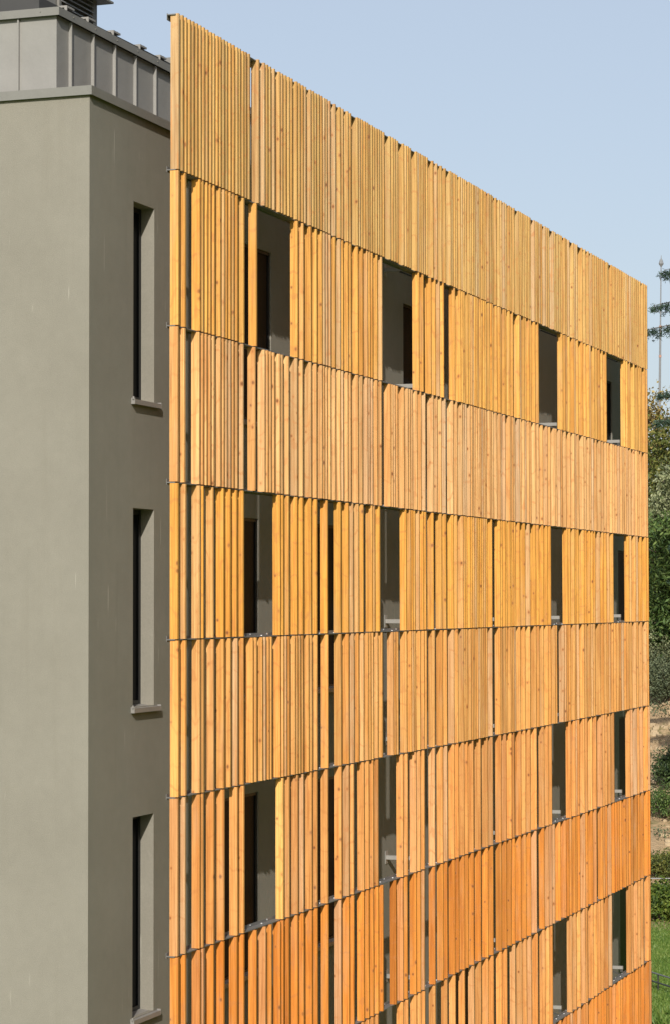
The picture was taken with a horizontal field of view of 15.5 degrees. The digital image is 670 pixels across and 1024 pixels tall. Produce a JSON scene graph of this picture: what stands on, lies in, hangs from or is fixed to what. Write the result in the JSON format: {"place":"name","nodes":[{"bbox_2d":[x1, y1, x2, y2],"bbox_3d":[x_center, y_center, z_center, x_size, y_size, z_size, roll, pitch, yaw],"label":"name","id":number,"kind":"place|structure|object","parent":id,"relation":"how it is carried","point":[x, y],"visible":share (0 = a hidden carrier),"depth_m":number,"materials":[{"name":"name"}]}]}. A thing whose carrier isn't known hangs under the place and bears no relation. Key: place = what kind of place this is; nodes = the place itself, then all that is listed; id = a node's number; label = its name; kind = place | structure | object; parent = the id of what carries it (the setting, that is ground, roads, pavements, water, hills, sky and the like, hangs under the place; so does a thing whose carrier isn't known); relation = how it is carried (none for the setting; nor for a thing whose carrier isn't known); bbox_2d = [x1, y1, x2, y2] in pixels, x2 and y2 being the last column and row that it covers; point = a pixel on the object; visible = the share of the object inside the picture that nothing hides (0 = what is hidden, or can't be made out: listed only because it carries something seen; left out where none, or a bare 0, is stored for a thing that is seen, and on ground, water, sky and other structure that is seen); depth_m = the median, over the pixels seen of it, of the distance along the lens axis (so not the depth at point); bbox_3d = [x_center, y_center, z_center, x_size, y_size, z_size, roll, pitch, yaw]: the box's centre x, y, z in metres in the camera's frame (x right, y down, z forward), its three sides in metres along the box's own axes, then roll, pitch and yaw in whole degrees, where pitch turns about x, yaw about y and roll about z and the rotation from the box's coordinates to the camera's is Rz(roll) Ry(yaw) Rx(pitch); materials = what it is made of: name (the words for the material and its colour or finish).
{"place":"outdoors","nodes":[
{"label":"outdoors","id":0,"kind":"place"},
{"bbox_2d":[97,0,669,475],"label":"sky","id":1,"kind":"structure","parent":0,"point":[558,111],"materials":[{"name":"blue"}]},
{"bbox_2d":[649,644,669,1015],"bbox_3d":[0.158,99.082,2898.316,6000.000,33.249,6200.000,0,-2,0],"label":"ground","id":2,"kind":"structure","parent":0,"point":[656,820],"depth_m":85.82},
{"bbox_2d":[0,0,651,1023],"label":"office building","id":3,"kind":"structure","parent":2,"relation":"on","point":[324,618],"depth_m":26.97,"materials":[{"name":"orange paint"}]},
{"bbox_2d":[130,816,160,1023],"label":"window","id":4,"kind":"structure","parent":3,"relation":"in","point":[136,1010],"depth_m":24.21,"materials":[{"name":"black glass"}]},
{"bbox_2d":[131,509,160,712],"bbox_3d":[-1.943,0.966,24.148,0.232,1.989,0.670,-1,-2,19],"label":"window","id":5,"kind":"structure","parent":3,"relation":"in","point":[136,513],"depth_m":24.33,"materials":[{"name":"black glass"}]},
{"bbox_2d":[131,207,161,408],"bbox_3d":[-1.948,-2.032,24.257,0.232,1.989,0.670,-1,-2,19],"label":"window","id":6,"kind":"structure","parent":3,"relation":"in","point":[136,212],"depth_m":24.44,"materials":[{"name":"black glass"}]},
{"bbox_2d":[223,792,257,988],"bbox_3d":[-1.029,4.051,26.467,0.107,1.989,1.278,-1,-2,19],"label":"window","id":7,"kind":"structure","parent":3,"relation":"in","point":[250,800],"depth_m":26.74,"materials":[{"name":"black glass"}]},
{"bbox_2d":[244,518,256,700],"bbox_3d":[-1.034,1.053,26.577,0.107,1.989,1.278,-1,-2,19],"label":"window","id":8,"kind":"structure","parent":3,"relation":"in","point":[250,525],"depth_m":26.95,"materials":[{"name":"black glass"}]},
{"bbox_2d":[244,244,269,426],"bbox_3d":[-0.912,-1.932,27.067,0.107,1.989,1.278,-1,-2,19],"label":"window","id":9,"kind":"structure","parent":3,"relation":"in","point":[263,258],"depth_m":27.35,"materials":[{"name":"black glass"}]},
{"bbox_2d":[317,524,333,693],"bbox_3d":[-0.156,1.144,29.120,0.107,1.989,1.258,-1,-2,19],"label":"window","id":10,"kind":"structure","parent":3,"relation":"in","point":[330,528],"depth_m":29.43,"materials":[{"name":"black glass"}]},
{"bbox_2d":[317,776,333,950],"bbox_3d":[-0.152,4.142,29.010,0.107,1.989,1.258,-1,-2,19],"label":"window","id":11,"kind":"structure","parent":3,"relation":"in","point":[330,779],"depth_m":29.31,"materials":[{"name":"black glass"}]},
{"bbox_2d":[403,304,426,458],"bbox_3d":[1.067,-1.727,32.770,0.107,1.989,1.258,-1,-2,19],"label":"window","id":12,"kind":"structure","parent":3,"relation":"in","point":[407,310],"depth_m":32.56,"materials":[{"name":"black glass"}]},
{"bbox_2d":[455,968,467,1023],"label":"window","id":13,"kind":"structure","parent":3,"relation":"in","point":[466,970],"depth_m":34.69,"materials":[{"name":"black glass"}]},
{"bbox_2d":[607,381,610,439],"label":"window","id":14,"kind":"structure","parent":3,"relation":"in","point":[608,383],"depth_m":43.83,"materials":[{"name":"black glass"}]},
{"bbox_2d":[618,551,624,619],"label":"window","id":15,"kind":"structure","parent":3,"relation":"in","point":[620,553],"depth_m":44.58,"materials":[{"name":"black glass"}]},
{"bbox_2d":[619,716,625,800],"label":"window","id":16,"kind":"structure","parent":3,"relation":"in","point":[622,785],"depth_m":44.47,"materials":[{"name":"black glass"}]},
{"bbox_2d":[620,887,625,972],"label":"window","id":17,"kind":"structure","parent":3,"relation":"in","point":[623,891],"depth_m":44.35,"materials":[{"name":"black glass"}]},
{"bbox_2d":[647,412,669,656],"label":"olive tree","id":18,"kind":"object","parent":2,"relation":"on","point":[664,442],"visible":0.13,"depth_m":107.69,"materials":[{"name":"green plant"}]},
{"bbox_2d":[647,268,669,584],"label":"cedar tree","id":19,"kind":"object","parent":2,"relation":"on","point":[659,396],"visible":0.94,"depth_m":84.69,"materials":[{"name":"green plant"}]},
{"bbox_2d":[648,497,669,685],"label":"leafy tree","id":20,"kind":"object","parent":2,"relation":"on","point":[659,598],"visible":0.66,"depth_m":101.13,"materials":[{"name":"green plant"}]},
{"bbox_2d":[648,456,669,565],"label":"variegated tree","id":21,"kind":"object","parent":2,"relation":"on","point":[659,506],"visible":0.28,"depth_m":103.58,"materials":[{"name":"green plant"}]},
{"bbox_2d":[648,381,669,648],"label":"golden tree","id":22,"kind":"object","parent":2,"relation":"on","point":[658,411],"visible":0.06,"depth_m":111.89,"materials":[{"name":"green plant"}]},
{"bbox_2d":[649,651,669,704],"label":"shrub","id":23,"kind":"object","parent":2,"relation":"on","point":[659,682],"visible":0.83,"depth_m":97.62,"materials":[{"name":"green plant"}]},
{"bbox_2d":[649,776,669,818],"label":"shrub","id":24,"kind":"object","parent":2,"relation":"on","point":[656,801],"visible":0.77,"depth_m":86.06,"materials":[{"name":"green plant"}]},
{"bbox_2d":[649,690,669,845],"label":"stones","id":25,"kind":"object","parent":2,"relation":"on","point":[653,731],"visible":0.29,"depth_m":94.81,"materials":[{"name":"stone"}]},
{"bbox_2d":[649,623,669,680],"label":"ivy hedge","id":26,"kind":"object","parent":2,"relation":"on","point":[664,646],"visible":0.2,"depth_m":100.62,"materials":[{"name":"green plant"}]},
{"bbox_2d":[649,696,669,839],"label":"ground cover","id":27,"kind":"object","parent":2,"relation":"on","point":[660,752],"visible":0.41,"depth_m":93.80,"materials":[{"name":"green plant"}]},
{"bbox_2d":[650,748,669,786],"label":"dark shrub","id":28,"kind":"object","parent":2,"relation":"on","point":[663,770],"visible":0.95,"depth_m":88.34,"materials":[{"name":"green plant"}]},
{"bbox_2d":[651,874,669,923],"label":"yellow shrub","id":29,"kind":"object","parent":2,"relation":"on","point":[660,900],"visible":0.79,"depth_m":76.51,"materials":[{"name":"green plant"}]},
{"bbox_2d":[651,847,669,877],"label":"clipped shrub","id":30,"kind":"object","parent":2,"relation":"on","point":[660,864],"visible":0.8,"depth_m":79.86,"materials":[{"name":"green plant"}]},
{"bbox_2d":[658,256,663,432],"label":"antenna mast","id":31,"kind":"object","parent":2,"relation":"on","point":[661,263],"visible":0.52,"depth_m":135.37,"materials":[{"name":"metal"}]},
{"bbox_2d":[652,972,669,990],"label":"pipe rail","id":32,"kind":"object","parent":2,"relation":"on","point":[657,981],"visible":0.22,"depth_m":63.13,"materials":[{"name":"grey metal"}]},
{"bbox_2d":[651,917,669,1023],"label":"grass","id":33,"kind":"structure","parent":0,"point":[664,1017],"depth_m":66.37,"materials":[{"name":"green plant"}]}
]}

